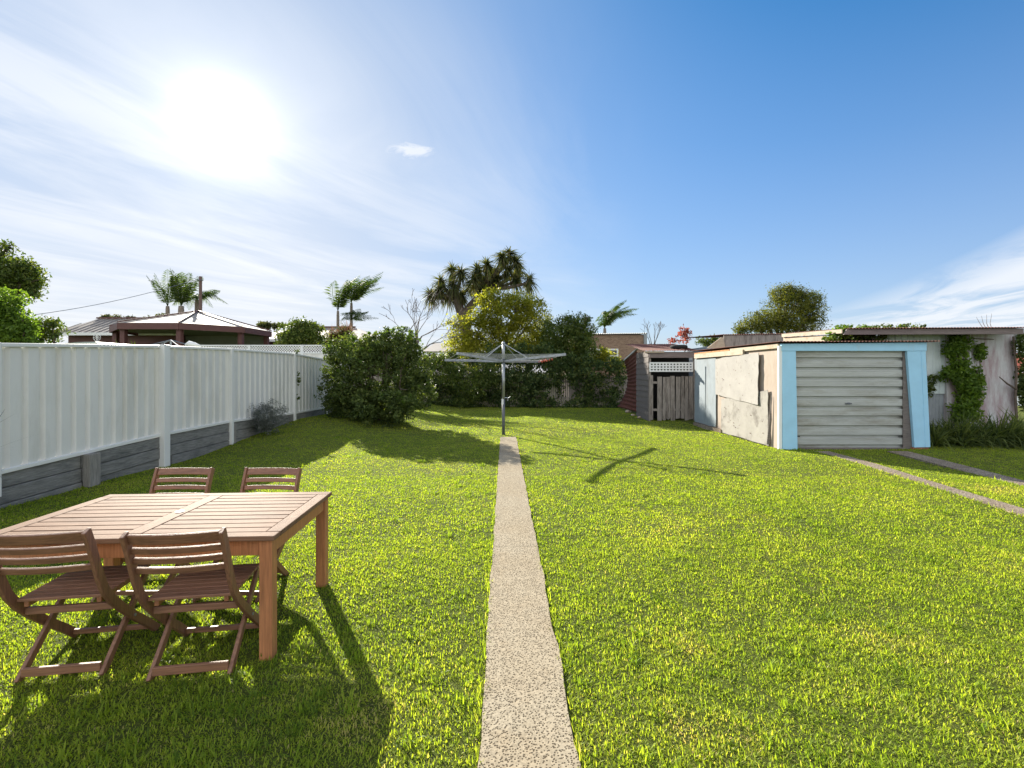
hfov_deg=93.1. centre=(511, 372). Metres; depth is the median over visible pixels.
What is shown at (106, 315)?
distant tree line
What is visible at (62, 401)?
steel fence
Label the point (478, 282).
sword leaf tree
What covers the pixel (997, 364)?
white shed
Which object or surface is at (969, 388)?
wall creeper
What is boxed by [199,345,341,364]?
lattice fence
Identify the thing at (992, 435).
strap leaf plant
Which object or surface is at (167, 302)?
palm tree
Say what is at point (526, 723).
path
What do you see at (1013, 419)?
strap leaf plant
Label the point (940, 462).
driveway strip
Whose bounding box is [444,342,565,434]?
rotary clothes line
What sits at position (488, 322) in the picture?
bright leafy tree
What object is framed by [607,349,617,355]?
window
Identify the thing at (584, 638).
ground
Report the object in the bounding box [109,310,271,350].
pavilion
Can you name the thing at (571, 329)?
dark leafy tree
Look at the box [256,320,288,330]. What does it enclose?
hazy distant tree
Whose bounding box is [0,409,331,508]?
retaining wall
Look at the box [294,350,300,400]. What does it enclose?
post vine
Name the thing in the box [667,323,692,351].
red leaved shrub
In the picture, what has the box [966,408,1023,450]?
strap leaf plant
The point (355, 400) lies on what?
rounded bush
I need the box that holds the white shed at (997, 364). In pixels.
[782,327,1023,429]
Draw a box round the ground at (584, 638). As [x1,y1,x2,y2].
[0,374,1023,767]
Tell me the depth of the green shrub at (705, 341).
22.92 m
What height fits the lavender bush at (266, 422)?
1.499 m
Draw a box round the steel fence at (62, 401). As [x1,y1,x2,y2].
[0,342,333,496]
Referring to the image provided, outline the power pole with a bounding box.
[197,276,202,310]
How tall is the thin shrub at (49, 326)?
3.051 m
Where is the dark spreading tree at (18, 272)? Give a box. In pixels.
[0,239,51,302]
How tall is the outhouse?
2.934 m
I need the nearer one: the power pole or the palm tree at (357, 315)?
the palm tree at (357, 315)
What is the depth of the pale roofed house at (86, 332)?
27.50 m
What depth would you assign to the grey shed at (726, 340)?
16.57 m
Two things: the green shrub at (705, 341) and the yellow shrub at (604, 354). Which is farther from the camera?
the yellow shrub at (604, 354)
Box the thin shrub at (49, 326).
[33,316,75,343]
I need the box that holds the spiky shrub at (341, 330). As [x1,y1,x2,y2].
[314,321,359,350]
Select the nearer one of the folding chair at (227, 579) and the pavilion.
the folding chair at (227, 579)
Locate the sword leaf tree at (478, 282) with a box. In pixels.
[419,246,540,374]
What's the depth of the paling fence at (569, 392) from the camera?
24.60 m
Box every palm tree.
[147,270,187,314]
[151,269,202,312]
[173,289,227,309]
[325,276,369,330]
[341,309,376,342]
[347,271,383,317]
[595,300,636,332]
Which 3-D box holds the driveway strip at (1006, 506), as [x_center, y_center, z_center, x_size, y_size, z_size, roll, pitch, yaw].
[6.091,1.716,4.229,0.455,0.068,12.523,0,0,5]
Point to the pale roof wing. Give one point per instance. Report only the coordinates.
(356, 331)
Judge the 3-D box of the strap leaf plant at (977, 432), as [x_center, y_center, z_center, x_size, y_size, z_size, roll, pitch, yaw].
[10.710,1.689,11.477,2.261,1.704,1.988,0,0,30]
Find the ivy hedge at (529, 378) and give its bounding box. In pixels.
[390,339,627,408]
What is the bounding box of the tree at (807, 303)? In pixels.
[731,280,832,336]
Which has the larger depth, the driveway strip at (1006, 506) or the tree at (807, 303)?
the tree at (807, 303)
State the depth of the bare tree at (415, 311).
22.20 m
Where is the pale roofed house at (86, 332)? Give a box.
[61,317,184,345]
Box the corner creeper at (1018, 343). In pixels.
[999,334,1023,417]
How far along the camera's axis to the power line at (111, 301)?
26.79 m
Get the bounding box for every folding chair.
[0,528,160,682]
[90,467,214,601]
[119,527,258,681]
[192,467,301,602]
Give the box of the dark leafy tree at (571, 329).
[531,310,606,379]
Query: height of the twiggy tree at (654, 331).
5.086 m
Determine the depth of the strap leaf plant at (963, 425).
11.11 m
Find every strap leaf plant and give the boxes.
[929,417,969,450]
[931,412,1021,448]
[931,413,990,450]
[952,416,1023,450]
[953,410,1015,448]
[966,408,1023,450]
[974,412,1023,448]
[982,411,1023,449]
[998,405,1023,440]
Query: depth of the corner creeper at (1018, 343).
12.18 m
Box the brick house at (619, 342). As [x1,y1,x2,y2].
[561,333,646,400]
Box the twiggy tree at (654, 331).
[641,318,665,343]
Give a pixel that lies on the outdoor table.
(264, 526)
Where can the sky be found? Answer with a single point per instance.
(677, 161)
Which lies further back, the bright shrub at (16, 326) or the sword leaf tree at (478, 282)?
the sword leaf tree at (478, 282)
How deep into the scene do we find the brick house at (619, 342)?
29.00 m
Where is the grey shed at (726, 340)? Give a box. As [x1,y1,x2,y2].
[686,333,787,375]
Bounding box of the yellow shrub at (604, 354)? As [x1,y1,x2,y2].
[593,345,625,368]
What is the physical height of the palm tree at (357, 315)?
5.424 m
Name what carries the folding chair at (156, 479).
on the ground at (584, 638)
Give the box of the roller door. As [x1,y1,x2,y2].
[796,351,902,448]
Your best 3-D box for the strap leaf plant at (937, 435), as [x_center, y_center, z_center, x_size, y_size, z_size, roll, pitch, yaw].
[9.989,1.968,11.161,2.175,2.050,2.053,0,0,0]
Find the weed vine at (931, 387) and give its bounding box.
[927,374,939,397]
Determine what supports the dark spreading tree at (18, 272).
on the ground at (584, 638)
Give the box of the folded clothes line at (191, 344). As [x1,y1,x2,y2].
[151,340,199,346]
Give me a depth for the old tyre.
17.50 m
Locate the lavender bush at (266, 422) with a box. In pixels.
[247,398,288,435]
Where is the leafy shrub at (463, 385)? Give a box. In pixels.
[426,350,507,407]
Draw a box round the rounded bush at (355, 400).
[314,326,438,427]
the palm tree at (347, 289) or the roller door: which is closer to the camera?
the roller door
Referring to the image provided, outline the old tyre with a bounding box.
[670,345,687,348]
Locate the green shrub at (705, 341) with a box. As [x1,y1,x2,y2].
[694,333,718,346]
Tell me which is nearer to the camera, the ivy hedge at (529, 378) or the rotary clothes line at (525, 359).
the rotary clothes line at (525, 359)
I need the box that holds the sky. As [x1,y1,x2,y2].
[0,0,1023,372]
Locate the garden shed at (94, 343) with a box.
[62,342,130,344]
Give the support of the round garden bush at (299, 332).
on the ground at (584, 638)
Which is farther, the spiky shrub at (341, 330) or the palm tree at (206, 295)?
the palm tree at (206, 295)
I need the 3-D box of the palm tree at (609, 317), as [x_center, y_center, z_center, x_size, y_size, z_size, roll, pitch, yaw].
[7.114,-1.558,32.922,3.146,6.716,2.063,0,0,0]
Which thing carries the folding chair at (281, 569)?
on the ground at (584, 638)
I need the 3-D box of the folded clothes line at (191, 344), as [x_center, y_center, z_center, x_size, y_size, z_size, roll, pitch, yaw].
[-9.538,0.236,13.784,2.620,2.328,0.877,0,0,34]
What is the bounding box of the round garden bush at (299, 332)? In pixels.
[273,315,329,351]
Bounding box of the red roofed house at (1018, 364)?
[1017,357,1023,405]
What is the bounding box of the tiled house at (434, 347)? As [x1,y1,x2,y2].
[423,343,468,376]
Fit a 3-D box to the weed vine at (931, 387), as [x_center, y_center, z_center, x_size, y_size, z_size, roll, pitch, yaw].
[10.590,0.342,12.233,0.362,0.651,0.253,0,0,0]
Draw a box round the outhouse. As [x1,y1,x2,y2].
[617,344,696,420]
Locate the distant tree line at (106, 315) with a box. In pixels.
[100,313,164,316]
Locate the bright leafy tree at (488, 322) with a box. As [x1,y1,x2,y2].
[441,283,553,370]
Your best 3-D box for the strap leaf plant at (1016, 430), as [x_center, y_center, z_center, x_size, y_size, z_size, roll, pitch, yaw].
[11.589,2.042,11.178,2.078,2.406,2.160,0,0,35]
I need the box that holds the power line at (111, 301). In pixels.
[26,279,197,315]
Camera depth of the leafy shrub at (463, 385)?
23.07 m
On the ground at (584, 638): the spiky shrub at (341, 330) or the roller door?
the spiky shrub at (341, 330)
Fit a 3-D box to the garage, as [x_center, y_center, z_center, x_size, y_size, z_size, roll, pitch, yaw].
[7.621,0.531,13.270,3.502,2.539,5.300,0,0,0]
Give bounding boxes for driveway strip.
[815,451,1023,516]
[887,451,1023,485]
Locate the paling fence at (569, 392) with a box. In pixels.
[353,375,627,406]
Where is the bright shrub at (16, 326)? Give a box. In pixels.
[0,284,44,342]
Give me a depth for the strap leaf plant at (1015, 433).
11.12 m
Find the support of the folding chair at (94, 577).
on the ground at (584, 638)
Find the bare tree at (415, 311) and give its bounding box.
[379,285,463,401]
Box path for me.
[478,437,581,767]
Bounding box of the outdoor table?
[0,492,331,660]
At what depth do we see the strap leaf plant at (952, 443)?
11.29 m
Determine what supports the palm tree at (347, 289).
on the ground at (584, 638)
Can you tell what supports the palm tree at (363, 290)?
on the ground at (584, 638)
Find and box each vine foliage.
[825,323,926,340]
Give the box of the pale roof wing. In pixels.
[269,326,393,376]
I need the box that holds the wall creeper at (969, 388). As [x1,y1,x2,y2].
[937,334,993,423]
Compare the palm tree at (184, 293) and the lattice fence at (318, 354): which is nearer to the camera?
the lattice fence at (318, 354)
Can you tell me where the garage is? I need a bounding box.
[693,341,938,449]

